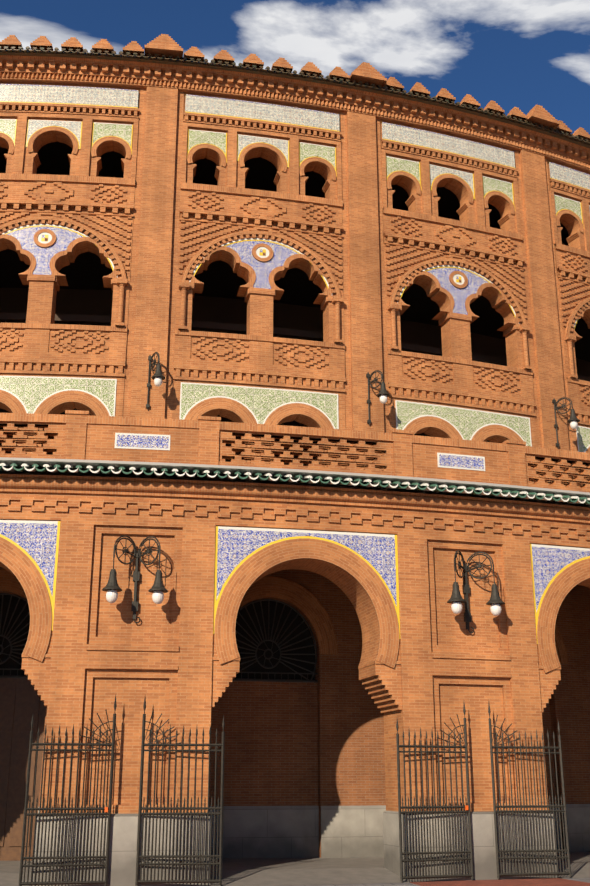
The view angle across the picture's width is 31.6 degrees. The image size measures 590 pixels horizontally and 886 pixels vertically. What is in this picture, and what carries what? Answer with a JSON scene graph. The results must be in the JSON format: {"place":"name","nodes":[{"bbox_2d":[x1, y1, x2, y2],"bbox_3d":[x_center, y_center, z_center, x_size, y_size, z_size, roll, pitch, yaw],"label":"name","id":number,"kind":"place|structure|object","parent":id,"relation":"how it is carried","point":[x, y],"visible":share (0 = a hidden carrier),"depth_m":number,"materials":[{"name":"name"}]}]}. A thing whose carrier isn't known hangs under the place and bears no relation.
{"place":"outdoors","nodes":[
{"label":"outdoors","id":0,"kind":"place"},
{"bbox_2d":[0,0,589,134],"label":"sky","id":1,"kind":"structure","parent":0,"point":[522,54],"materials":[{"name":"blue"}]},
{"bbox_2d":[210,869,589,885],"bbox_3d":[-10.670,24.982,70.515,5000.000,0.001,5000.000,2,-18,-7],"label":"ground","id":2,"kind":"structure","parent":0,"point":[558,881],"depth_m":21.26,"materials":[{"name":"grey concrete"}]},
{"bbox_2d":[0,410,198,885],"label":"ground bay","id":3,"kind":"object","parent":2,"relation":"on","point":[78,650],"visible":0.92,"depth_m":22.36,"materials":[{"name":"brick"}]},
{"bbox_2d":[0,678,45,860],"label":"infill wood","id":4,"kind":"object","parent":3,"relation":"attached to","point":[21,703],"visible":0.88,"depth_m":25.63,"materials":[{"name":"brown wood"}]},
{"bbox_2d":[0,34,183,454],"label":"bay","id":5,"kind":"object","parent":3,"relation":"on","point":[90,161],"visible":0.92,"depth_m":32.31,"materials":[{"name":"brick"}]},
{"bbox_2d":[146,352,164,408],"bbox_3d":[-4.014,-1.877,30.245,0.394,1.700,0.847,7,-19,-20],"label":"lamp","id":6,"kind":"object","parent":5,"relation":"attached to","point":[157,377],"visible":1,"depth_m":30.22,"materials":[{"name":"metal"}]},
{"bbox_2d":[102,535,167,622],"bbox_3d":[-3.392,2.873,22.257,1.385,1.857,0.735,2,-18,-7],"label":"double lamp","id":7,"kind":"object","parent":3,"relation":"attached to","point":[112,588],"visible":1,"depth_m":22.28,"materials":[{"name":"metal"}]},
{"bbox_2d":[19,695,224,885],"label":"gates","id":8,"kind":"object","parent":2,"relation":"on","point":[99,744],"visible":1,"depth_m":20.79,"materials":[{"name":"metal"}]},
{"bbox_2d":[171,416,524,885],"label":"ground bay","id":9,"kind":"object","parent":2,"relation":"on","point":[333,580],"visible":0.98,"depth_m":23.65,"materials":[{"name":"brick"}]},
{"bbox_2d":[215,681,318,858],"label":"wall","id":10,"kind":"structure","parent":9,"relation":"attached to","point":[270,804],"depth_m":26.42,"materials":[{"name":"brick"}]},
{"bbox_2d":[162,46,388,470],"bbox_3d":[-1.233,-4.902,34.995,7.404,17.410,6.882,4,-18,-11],"label":"bay","id":11,"kind":"object","parent":9,"relation":"on","point":[281,240],"visible":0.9,"depth_m":33.22,"materials":[{"name":"brick"}]},
{"bbox_2d":[366,370,389,424],"bbox_3d":[2.549,-1.438,31.597,0.394,1.700,0.847,10,-20,-28],"label":"lamp","id":12,"kind":"object","parent":11,"relation":"attached to","point":[382,394],"visible":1,"depth_m":31.60,"materials":[{"name":"metal"}]},
{"bbox_2d":[447,550,504,632],"bbox_3d":[4.038,3.359,23.752,1.385,1.857,0.735,5,-19,-15],"label":"double lamp","id":13,"kind":"object","parent":9,"relation":"attached to","point":[495,601],"visible":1,"depth_m":23.79,"materials":[{"name":"metal"}]},
{"bbox_2d":[396,703,570,881],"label":"gates","id":14,"kind":"object","parent":2,"relation":"on","point":[468,808],"visible":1,"depth_m":22.31,"materials":[{"name":"metal"}]},
{"bbox_2d":[477,440,589,878],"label":"ground bay","id":15,"kind":"object","parent":2,"relation":"on","point":[545,545],"visible":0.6,"depth_m":25.03,"materials":[{"name":"brick"}]},
{"bbox_2d":[318,77,572,486],"bbox_3d":[4.793,-4.352,36.689,7.404,17.410,6.882,6,-19,-19],"label":"bay","id":16,"kind":"object","parent":15,"relation":"on","point":[457,177],"visible":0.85,"depth_m":35.01,"materials":[{"name":"brick"}]},
{"bbox_2d":[552,397,579,447],"bbox_3d":[8.844,-0.714,33.824,0.394,1.700,0.847,13,-22,-36],"label":"lamp","id":17,"kind":"object","parent":16,"relation":"attached to","point":[573,420],"visible":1,"depth_m":33.83,"materials":[{"name":"metal"}]},
{"bbox_2d":[483,699,560,849],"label":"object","id":18,"kind":"object","parent":15,"relation":"attached to","point":[546,718],"visible":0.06,"depth_m":28.65,"materials":[{"name":"brick"}]},
{"bbox_2d":[470,120,589,487],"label":"bay","id":19,"kind":"object","parent":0,"point":[563,150],"visible":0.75,"depth_m":37.36,"materials":[{"name":"brick"}]}
]}

